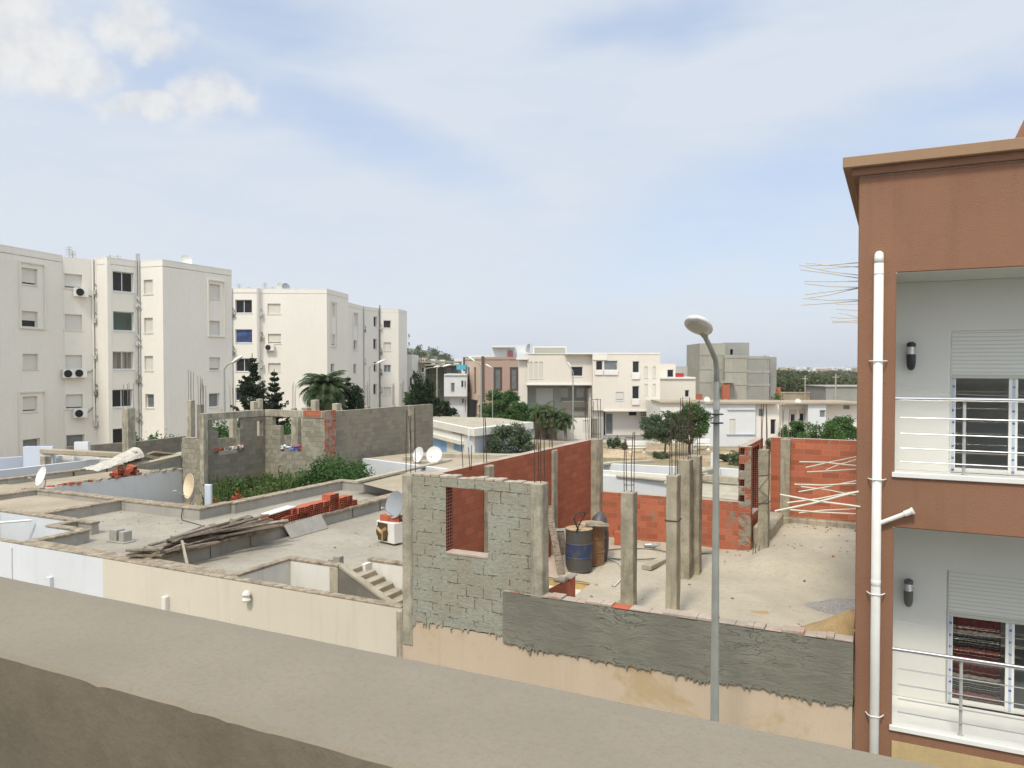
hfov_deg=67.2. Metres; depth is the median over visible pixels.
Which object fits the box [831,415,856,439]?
tree
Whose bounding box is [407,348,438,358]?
hill
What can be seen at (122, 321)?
window
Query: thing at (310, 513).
hollow brick
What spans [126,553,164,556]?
timber
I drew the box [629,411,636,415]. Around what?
window
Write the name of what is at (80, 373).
ac unit
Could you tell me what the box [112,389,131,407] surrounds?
window
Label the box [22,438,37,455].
window
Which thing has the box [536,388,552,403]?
window
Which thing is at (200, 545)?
plank
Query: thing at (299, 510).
hollow brick
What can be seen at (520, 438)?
tree
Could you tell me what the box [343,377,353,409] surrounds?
conifer tree
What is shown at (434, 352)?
hill woods
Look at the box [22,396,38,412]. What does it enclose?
window
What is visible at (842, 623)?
sand heap
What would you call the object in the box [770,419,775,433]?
window
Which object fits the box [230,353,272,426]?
conifer tree
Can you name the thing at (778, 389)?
brick wall
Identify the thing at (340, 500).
hollow brick
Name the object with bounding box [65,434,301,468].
boundary wall
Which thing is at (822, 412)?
window
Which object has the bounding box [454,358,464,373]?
house
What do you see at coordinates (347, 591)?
house
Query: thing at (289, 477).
garden shrub
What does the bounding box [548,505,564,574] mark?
plank
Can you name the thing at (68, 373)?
ac unit
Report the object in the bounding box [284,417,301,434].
bush
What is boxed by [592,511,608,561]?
plastic tank
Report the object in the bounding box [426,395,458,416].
tree
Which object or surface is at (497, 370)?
window
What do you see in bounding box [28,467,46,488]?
satellite dish
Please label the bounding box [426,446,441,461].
satellite dish
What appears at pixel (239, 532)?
plank
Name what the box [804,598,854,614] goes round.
gravel heap
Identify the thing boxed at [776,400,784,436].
utility pole
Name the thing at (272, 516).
hollow brick
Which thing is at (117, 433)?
window
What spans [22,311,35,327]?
window
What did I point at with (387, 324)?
window
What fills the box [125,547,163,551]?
timber
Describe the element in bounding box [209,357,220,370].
window
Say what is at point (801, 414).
window
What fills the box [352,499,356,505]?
hollow brick
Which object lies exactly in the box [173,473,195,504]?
satellite dish
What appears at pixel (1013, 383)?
sliding door
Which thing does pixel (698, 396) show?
brick wall
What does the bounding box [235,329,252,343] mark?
window
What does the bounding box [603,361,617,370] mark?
window
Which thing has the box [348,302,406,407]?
apartment building
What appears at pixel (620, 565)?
hose
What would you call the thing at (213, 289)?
window
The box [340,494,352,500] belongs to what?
hollow brick
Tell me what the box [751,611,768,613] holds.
plank
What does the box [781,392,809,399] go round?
boundary wall
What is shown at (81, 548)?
house
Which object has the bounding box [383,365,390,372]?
window
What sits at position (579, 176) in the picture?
sky
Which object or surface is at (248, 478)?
garden shrub
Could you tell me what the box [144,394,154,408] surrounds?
window
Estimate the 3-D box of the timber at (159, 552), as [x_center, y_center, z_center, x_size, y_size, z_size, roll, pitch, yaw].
[-7.661,3.505,16.142,0.743,0.060,0.130,0,1,12]
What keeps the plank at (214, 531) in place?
on the plank at (203, 529)
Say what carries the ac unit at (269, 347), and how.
attached to the apartment building at (304, 331)
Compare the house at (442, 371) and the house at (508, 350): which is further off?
the house at (442, 371)
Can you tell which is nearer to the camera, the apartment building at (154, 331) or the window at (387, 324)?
the apartment building at (154, 331)
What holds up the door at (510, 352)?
in the house at (508, 350)
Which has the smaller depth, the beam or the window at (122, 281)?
the beam
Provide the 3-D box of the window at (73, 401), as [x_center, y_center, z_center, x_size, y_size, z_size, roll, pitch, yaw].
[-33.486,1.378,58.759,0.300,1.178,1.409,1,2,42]
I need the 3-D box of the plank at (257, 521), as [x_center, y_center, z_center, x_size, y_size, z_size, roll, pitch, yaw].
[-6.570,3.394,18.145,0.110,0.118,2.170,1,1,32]
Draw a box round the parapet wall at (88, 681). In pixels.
[0,577,941,767]
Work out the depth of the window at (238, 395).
82.36 m
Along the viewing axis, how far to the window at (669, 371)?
99.15 m
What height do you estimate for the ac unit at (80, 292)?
0.680 m
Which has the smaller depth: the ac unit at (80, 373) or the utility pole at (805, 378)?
the ac unit at (80, 373)
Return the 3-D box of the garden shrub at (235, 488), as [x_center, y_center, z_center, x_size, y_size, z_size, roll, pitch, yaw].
[-10.455,4.185,28.261,1.689,1.512,1.337,1,1,32]
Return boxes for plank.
[138,528,226,553]
[148,520,240,545]
[151,537,214,554]
[162,525,204,542]
[164,544,192,553]
[165,541,219,551]
[166,521,229,540]
[169,520,268,540]
[170,519,245,537]
[175,517,244,542]
[184,523,216,533]
[185,525,279,542]
[190,514,268,537]
[193,536,226,544]
[195,534,225,539]
[214,524,281,536]
[221,519,288,532]
[230,515,253,521]
[238,518,270,525]
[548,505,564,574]
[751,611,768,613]
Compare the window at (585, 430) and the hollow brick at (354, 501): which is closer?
the hollow brick at (354, 501)
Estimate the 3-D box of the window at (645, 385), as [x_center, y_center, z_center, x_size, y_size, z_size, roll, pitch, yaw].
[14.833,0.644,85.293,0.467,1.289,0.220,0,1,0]
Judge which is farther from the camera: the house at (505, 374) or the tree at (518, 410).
the house at (505, 374)
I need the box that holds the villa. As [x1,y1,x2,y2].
[516,347,659,438]
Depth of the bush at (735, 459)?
60.05 m
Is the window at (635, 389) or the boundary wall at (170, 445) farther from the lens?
the window at (635, 389)
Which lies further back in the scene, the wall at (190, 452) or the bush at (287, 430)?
the bush at (287, 430)
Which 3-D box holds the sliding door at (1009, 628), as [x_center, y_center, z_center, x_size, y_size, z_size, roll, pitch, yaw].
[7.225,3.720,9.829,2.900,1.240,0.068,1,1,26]
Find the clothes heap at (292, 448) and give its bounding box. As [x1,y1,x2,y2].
[280,444,302,450]
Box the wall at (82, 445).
[74,442,90,460]
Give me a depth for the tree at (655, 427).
65.23 m
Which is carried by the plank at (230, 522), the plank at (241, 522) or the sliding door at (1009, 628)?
the plank at (241, 522)
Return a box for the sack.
[548,554,568,574]
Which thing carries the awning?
attached to the house at (505, 374)
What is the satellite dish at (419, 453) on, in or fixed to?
on the house at (390, 470)
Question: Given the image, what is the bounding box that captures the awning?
[457,365,466,369]
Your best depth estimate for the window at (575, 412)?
88.77 m
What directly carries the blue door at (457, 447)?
in the workshop
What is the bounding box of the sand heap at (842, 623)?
[802,609,854,635]
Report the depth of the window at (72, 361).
58.79 m
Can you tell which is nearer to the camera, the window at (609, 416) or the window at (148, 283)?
the window at (148, 283)
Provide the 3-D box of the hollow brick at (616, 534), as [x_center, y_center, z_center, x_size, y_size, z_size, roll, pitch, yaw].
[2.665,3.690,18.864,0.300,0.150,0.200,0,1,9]
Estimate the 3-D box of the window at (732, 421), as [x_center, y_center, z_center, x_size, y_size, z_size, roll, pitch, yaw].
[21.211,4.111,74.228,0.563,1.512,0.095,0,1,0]
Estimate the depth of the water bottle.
18.34 m
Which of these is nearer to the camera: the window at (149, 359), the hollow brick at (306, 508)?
the hollow brick at (306, 508)
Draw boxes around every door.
[433,438,446,451]
[454,443,461,451]
[508,350,512,356]
[948,616,1023,714]
[950,378,1023,475]
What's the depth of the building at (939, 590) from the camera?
9.66 m
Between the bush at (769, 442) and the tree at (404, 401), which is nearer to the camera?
the tree at (404, 401)
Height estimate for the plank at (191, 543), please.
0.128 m
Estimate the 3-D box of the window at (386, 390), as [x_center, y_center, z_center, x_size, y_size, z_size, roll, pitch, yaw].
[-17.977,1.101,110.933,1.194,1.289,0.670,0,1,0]
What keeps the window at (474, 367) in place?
in the house at (505, 374)
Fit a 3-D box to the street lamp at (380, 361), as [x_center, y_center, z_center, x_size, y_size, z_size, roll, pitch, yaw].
[-10.168,2.252,58.062,1.286,8.209,0.400,0,1,0]
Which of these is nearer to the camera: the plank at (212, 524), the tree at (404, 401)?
the plank at (212, 524)
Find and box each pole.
[180,540,188,563]
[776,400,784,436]
[802,376,807,399]
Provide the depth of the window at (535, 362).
86.06 m
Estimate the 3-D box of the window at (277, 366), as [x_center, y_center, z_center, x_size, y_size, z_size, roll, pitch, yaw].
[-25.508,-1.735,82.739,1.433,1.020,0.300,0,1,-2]
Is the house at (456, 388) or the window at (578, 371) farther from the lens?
the house at (456, 388)
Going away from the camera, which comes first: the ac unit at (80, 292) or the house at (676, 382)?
the ac unit at (80, 292)
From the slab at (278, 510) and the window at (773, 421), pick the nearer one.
the slab at (278, 510)
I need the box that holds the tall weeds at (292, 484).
[272,476,367,490]
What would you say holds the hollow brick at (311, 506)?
on the hollow brick at (310, 513)
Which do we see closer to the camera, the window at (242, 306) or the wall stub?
the wall stub
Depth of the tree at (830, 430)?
57.53 m
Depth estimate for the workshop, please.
52.48 m
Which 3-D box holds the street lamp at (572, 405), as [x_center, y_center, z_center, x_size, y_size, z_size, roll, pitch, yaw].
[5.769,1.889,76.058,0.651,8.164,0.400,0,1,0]
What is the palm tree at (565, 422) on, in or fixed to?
on the ground at (706, 464)
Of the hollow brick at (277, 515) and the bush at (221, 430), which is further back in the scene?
the bush at (221, 430)
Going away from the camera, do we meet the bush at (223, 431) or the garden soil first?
the garden soil
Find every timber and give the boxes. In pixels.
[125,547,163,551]
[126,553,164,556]
[132,550,163,553]
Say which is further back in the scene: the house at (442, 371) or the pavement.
the house at (442, 371)
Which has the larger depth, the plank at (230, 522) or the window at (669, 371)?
the window at (669, 371)
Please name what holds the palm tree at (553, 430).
on the ground at (706, 464)
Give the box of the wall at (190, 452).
[181,437,199,502]
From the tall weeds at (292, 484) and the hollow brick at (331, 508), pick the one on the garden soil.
the tall weeds at (292, 484)
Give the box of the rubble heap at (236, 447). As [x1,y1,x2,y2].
[214,445,244,451]
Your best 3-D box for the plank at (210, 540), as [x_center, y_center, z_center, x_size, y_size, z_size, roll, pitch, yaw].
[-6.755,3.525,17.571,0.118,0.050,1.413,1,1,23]
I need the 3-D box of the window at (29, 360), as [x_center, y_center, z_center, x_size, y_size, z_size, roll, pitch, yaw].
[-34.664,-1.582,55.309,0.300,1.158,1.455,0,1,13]
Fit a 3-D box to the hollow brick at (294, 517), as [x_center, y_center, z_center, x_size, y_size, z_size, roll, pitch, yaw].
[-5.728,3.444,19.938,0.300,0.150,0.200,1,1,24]
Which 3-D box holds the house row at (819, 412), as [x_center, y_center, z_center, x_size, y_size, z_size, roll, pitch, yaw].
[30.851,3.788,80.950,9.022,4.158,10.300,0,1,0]
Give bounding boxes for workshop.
[433,416,532,452]
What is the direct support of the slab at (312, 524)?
on the house at (347, 591)
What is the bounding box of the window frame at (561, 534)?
[553,528,565,557]
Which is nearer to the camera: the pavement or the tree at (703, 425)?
the tree at (703, 425)
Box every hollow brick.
[112,469,122,473]
[123,468,132,472]
[127,464,136,470]
[260,514,274,519]
[275,512,280,518]
[285,508,295,514]
[285,515,291,521]
[292,514,297,520]
[295,506,303,513]
[298,505,309,512]
[300,504,312,510]
[305,502,318,509]
[307,510,313,516]
[312,501,322,507]
[318,500,328,506]
[318,507,323,513]
[322,493,334,500]
[327,492,338,498]
[328,505,334,511]
[337,497,343,503]
[338,503,344,508]
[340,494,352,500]
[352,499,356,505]
[380,513,387,520]
[388,515,401,521]
[614,531,619,538]
[614,538,620,544]
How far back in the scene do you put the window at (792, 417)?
77.24 m
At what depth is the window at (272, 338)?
82.73 m
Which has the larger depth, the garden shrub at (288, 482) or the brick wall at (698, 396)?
the brick wall at (698, 396)
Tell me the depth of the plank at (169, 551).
16.25 m
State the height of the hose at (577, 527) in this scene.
0.420 m
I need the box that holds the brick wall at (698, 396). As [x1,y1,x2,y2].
[696,394,701,399]
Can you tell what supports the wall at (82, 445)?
on the ground at (706, 464)
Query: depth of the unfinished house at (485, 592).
12.51 m
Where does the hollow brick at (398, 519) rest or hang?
on the ac unit at (389, 532)
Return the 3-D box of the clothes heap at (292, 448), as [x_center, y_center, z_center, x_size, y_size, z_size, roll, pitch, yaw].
[-9.150,2.645,32.100,1.153,0.304,0.311,1,1,28]
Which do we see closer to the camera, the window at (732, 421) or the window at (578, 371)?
the window at (732, 421)
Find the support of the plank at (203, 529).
on the plank at (216, 527)
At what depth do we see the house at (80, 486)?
28.13 m
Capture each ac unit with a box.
[62,369,74,377]
[72,409,87,417]
[73,287,88,296]
[75,369,86,377]
[265,344,274,350]
[376,520,402,543]
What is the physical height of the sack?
0.455 m
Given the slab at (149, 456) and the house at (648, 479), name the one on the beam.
the slab at (149, 456)
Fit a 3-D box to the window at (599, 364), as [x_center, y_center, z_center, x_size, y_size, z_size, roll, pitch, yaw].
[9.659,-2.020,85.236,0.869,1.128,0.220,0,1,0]
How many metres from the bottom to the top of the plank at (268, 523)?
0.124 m
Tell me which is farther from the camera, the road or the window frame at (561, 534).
the road
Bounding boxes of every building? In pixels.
[0,244,232,462]
[232,288,348,432]
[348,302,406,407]
[687,343,776,399]
[775,120,1023,767]
[803,385,856,401]
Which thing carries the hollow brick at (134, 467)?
on the hollow brick at (128, 470)
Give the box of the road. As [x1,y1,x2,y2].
[531,433,652,439]
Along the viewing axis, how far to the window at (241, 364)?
82.30 m
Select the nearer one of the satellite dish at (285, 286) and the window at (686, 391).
the satellite dish at (285, 286)
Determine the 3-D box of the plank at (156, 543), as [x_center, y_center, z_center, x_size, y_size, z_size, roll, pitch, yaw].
[-7.134,3.359,17.439,0.138,0.164,2.370,1,1,30]
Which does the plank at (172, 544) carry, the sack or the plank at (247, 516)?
the plank at (247, 516)
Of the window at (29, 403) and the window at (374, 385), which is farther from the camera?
the window at (374, 385)
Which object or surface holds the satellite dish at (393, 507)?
on the ac unit at (389, 532)
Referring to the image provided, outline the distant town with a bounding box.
[777,367,856,371]
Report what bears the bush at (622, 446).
on the path
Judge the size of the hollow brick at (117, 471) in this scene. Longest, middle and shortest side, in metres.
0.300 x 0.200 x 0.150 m
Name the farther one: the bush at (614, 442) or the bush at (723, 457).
the bush at (614, 442)
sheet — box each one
[81,447,144,470]
[147,451,176,455]
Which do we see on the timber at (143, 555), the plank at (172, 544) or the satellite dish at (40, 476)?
the plank at (172, 544)
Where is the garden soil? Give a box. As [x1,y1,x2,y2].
[181,501,199,505]
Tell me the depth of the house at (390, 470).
31.33 m
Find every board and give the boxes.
[585,523,608,526]
[642,556,665,569]
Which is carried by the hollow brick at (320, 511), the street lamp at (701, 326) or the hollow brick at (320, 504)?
the hollow brick at (320, 504)
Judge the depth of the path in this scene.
68.02 m
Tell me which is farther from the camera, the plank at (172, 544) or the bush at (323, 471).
the bush at (323, 471)
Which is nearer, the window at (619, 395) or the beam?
the beam
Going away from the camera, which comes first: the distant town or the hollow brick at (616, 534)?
the hollow brick at (616, 534)
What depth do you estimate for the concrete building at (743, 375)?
112.30 m
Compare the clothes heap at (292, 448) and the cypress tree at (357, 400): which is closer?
the clothes heap at (292, 448)
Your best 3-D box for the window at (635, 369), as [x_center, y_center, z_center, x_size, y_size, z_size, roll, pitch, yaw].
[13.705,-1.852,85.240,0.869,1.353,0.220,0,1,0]
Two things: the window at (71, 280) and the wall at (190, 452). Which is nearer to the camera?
the wall at (190, 452)
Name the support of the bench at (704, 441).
on the ground at (706, 464)
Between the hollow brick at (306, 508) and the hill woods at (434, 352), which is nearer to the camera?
the hollow brick at (306, 508)
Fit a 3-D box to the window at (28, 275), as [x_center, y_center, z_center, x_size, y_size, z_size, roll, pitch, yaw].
[-34.657,-7.670,55.208,0.300,1.244,1.453,0,1,13]
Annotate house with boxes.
[0,446,122,469]
[0,459,183,511]
[0,459,392,602]
[122,370,432,505]
[133,493,402,657]
[352,452,518,492]
[402,397,856,748]
[407,355,418,392]
[418,361,461,409]
[444,374,468,416]
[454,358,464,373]
[463,356,517,416]
[467,345,526,415]
[603,453,738,500]
[660,364,695,399]
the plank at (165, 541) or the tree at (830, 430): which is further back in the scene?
the tree at (830, 430)
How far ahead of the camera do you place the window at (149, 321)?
60.94 m
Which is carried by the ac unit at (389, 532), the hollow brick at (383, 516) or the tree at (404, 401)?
the hollow brick at (383, 516)
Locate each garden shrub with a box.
[200,477,248,505]
[220,471,275,490]
[240,486,275,497]
[258,473,292,489]
[274,472,304,486]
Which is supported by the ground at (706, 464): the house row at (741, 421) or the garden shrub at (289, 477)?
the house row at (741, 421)
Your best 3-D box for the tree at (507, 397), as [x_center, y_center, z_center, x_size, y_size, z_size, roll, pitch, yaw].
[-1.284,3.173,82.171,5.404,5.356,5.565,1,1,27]
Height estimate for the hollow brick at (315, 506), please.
0.150 m
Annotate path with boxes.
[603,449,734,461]
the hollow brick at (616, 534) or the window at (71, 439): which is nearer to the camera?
the hollow brick at (616, 534)
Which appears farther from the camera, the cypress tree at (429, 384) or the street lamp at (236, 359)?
the cypress tree at (429, 384)
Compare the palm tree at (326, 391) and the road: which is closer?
the palm tree at (326, 391)
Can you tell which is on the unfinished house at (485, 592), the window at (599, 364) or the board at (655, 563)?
the board at (655, 563)
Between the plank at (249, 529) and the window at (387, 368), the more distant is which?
the window at (387, 368)
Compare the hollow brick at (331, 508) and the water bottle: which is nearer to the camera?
the water bottle
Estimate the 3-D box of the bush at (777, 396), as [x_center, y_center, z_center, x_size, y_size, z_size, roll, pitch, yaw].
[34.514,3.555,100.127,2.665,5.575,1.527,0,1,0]
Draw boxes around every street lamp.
[223,355,242,430]
[369,359,384,405]
[436,364,450,412]
[469,357,481,416]
[485,364,492,417]
[567,362,573,441]
[684,315,723,721]
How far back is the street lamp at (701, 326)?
8.76 m
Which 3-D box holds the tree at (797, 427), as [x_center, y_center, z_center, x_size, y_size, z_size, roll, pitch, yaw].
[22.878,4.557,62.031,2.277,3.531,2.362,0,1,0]
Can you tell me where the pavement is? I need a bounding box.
[531,438,700,444]
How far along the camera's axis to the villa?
85.96 m
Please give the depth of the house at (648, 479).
27.89 m
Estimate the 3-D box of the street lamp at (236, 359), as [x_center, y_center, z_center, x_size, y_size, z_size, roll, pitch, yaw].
[-15.933,2.510,44.064,1.153,8.293,0.400,0,1,0]
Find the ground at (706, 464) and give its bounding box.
[439,412,1023,695]
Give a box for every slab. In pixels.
[132,451,166,462]
[261,506,295,514]
[284,514,327,537]
[702,549,711,553]
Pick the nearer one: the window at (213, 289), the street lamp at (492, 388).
the window at (213, 289)
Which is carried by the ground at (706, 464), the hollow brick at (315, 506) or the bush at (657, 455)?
the bush at (657, 455)
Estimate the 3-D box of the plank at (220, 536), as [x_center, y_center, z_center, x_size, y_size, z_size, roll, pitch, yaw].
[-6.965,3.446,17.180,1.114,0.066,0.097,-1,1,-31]
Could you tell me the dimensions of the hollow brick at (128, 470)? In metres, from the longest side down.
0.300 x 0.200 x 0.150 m
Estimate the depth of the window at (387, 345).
110.88 m
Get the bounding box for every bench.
[627,441,646,452]
[693,439,710,449]
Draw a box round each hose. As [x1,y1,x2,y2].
[574,511,585,530]
[607,557,620,585]
[608,548,665,559]
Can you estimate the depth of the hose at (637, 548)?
18.01 m
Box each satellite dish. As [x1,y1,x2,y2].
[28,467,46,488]
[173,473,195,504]
[180,255,191,263]
[276,282,282,288]
[282,283,289,288]
[381,491,402,520]
[411,447,422,462]
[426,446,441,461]
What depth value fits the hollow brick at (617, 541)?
18.76 m
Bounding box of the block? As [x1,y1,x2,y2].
[123,458,140,463]
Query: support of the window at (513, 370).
in the house at (505, 374)
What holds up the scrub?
on the ground at (706, 464)
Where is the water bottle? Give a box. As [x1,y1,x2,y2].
[644,543,659,547]
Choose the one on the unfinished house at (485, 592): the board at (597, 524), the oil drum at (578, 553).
the oil drum at (578, 553)
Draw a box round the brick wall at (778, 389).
[776,387,780,398]
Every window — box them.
[21,268,38,286]
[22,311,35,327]
[22,354,39,369]
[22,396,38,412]
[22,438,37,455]
[63,274,80,288]
[63,314,82,330]
[64,394,81,409]
[64,434,82,448]
[66,355,80,368]
[112,271,134,293]
[112,351,134,369]
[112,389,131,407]
[113,311,134,331]
[113,428,121,442]
[143,280,152,294]
[143,318,152,333]
[143,356,153,371]
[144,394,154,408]
[209,284,220,299]
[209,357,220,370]
[209,393,220,407]
[210,321,220,335]
[235,300,252,313]
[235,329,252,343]
[236,358,249,371]
[236,388,246,400]
[267,304,280,314]
[268,334,280,343]
[268,363,280,372]
[373,339,376,349]
[373,384,375,394]
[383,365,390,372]
[383,387,390,395]
[384,320,390,327]
[384,342,390,350]
[450,383,454,392]
[468,367,469,391]
[473,367,475,392]
[494,367,501,390]
[510,367,517,390]
[530,362,531,378]
[535,362,536,378]
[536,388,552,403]
[539,362,542,378]
[561,388,567,396]
[571,367,582,376]
[574,411,583,414]
[576,388,584,397]
[583,420,588,432]
[596,361,602,369]
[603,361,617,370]
[606,413,612,433]
[615,392,623,400]
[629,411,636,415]
[632,361,638,372]
[632,386,638,398]
[644,367,646,377]
[644,384,647,395]
[667,369,672,376]
[684,390,688,397]
[729,419,734,433]
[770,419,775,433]
[790,414,794,421]
[799,413,803,420]
[820,410,824,417]
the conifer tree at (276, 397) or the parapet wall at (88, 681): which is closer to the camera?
the parapet wall at (88, 681)
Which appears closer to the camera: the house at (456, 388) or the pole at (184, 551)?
the pole at (184, 551)
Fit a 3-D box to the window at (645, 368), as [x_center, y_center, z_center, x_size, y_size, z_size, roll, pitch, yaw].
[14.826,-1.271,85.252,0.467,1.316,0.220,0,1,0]
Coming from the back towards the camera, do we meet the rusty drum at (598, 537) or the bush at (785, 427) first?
the bush at (785, 427)
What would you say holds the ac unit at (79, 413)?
attached to the apartment building at (154, 331)
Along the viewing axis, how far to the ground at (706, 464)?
70.52 m
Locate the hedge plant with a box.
[143,430,159,439]
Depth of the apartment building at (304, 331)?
82.65 m
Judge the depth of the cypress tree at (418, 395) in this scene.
61.73 m
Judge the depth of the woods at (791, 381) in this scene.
129.86 m
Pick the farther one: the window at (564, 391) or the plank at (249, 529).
the window at (564, 391)
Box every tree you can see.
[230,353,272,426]
[264,369,290,431]
[296,370,351,410]
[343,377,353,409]
[345,383,364,409]
[402,392,409,404]
[405,370,429,405]
[424,376,437,413]
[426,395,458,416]
[475,389,520,418]
[484,421,535,453]
[506,401,533,426]
[527,401,557,439]
[538,405,569,440]
[554,413,576,440]
[638,410,693,452]
[663,400,712,454]
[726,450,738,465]
[780,419,807,437]
[795,418,846,439]
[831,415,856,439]
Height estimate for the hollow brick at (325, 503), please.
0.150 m
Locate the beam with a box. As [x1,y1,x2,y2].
[117,452,182,469]
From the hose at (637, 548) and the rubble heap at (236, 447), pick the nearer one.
the hose at (637, 548)
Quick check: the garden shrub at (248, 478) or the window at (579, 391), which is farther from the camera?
the window at (579, 391)
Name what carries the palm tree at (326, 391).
on the ground at (706, 464)
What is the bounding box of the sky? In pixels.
[0,0,1023,367]
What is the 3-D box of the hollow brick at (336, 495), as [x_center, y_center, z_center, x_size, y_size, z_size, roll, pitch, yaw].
[-4.996,3.108,21.398,0.300,0.150,0.200,0,1,20]
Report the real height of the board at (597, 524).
0.030 m
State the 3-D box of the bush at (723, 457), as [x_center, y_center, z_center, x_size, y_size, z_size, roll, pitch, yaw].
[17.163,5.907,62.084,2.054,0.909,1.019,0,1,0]
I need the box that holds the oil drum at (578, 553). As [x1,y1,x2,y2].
[565,525,592,572]
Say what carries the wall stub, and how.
attached to the house at (81, 548)
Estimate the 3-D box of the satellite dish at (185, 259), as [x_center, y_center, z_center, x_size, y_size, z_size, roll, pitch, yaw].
[-26.593,-9.917,62.757,1.020,1.229,0.350,-1,2,-44]
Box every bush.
[212,409,239,437]
[213,421,228,434]
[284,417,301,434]
[294,444,375,486]
[606,436,620,448]
[619,443,629,449]
[652,451,670,458]
[719,452,734,461]
[765,437,770,451]
[771,390,783,399]
[778,424,790,437]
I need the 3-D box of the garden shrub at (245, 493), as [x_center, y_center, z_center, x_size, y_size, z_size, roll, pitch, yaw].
[-8.875,4.213,27.067,1.607,1.291,1.043,-1,2,-41]
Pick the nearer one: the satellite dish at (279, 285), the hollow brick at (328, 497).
the hollow brick at (328, 497)
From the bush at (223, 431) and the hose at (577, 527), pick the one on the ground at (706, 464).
the bush at (223, 431)
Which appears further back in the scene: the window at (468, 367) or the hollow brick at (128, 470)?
the window at (468, 367)
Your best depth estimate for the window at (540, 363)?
86.08 m
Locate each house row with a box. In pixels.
[646,399,778,445]
[765,400,856,439]
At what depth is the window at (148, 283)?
60.88 m
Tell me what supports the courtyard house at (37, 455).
on the ground at (706, 464)
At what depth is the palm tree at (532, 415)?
79.54 m
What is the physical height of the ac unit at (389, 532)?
0.500 m
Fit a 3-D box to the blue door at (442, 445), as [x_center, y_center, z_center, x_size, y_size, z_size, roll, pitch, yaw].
[-5.149,5.192,54.867,0.050,2.428,3.286,-1,1,-24]
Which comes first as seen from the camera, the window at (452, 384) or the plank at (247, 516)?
the plank at (247, 516)
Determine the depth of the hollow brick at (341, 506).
21.48 m
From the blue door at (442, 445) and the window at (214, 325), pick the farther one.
the window at (214, 325)
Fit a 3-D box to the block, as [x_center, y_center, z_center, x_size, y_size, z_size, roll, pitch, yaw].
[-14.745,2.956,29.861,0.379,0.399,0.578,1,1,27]
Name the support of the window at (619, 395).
in the villa
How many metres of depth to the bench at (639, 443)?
69.05 m
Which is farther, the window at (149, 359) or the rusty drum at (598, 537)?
the window at (149, 359)
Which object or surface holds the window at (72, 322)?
in the apartment building at (154, 331)
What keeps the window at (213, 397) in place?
in the apartment building at (154, 331)
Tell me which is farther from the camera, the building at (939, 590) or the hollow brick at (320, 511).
the hollow brick at (320, 511)
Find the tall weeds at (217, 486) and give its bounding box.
[199,466,351,505]
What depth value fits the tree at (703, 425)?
66.12 m
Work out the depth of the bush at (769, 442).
67.92 m
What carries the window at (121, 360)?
in the apartment building at (154, 331)
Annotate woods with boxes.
[407,344,453,360]
[776,368,856,391]
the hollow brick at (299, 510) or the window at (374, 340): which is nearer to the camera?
the hollow brick at (299, 510)
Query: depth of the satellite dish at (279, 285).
83.06 m
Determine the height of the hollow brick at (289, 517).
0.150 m
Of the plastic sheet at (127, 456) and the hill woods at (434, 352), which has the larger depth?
the hill woods at (434, 352)
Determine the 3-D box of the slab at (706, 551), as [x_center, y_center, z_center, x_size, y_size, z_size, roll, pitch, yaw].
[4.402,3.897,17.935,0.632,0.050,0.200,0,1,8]
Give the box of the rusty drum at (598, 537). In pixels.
[578,520,604,565]
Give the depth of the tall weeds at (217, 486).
28.29 m
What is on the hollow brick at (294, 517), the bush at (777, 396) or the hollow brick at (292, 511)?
the hollow brick at (292, 511)
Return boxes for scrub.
[778,369,856,377]
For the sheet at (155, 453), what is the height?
0.429 m
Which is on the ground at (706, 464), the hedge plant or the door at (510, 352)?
the hedge plant
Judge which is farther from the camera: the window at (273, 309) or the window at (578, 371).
the window at (578, 371)
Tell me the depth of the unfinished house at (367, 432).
32.45 m
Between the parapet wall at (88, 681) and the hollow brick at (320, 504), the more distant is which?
the hollow brick at (320, 504)
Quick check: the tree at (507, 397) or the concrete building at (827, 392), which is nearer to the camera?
the tree at (507, 397)
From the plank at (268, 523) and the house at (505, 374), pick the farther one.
the house at (505, 374)
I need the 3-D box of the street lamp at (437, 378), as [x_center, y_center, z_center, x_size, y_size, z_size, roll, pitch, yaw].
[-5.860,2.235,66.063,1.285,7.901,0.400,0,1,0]
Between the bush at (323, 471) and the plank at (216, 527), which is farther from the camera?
the bush at (323, 471)
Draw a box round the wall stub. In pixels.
[204,484,211,504]
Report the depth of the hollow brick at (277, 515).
19.35 m

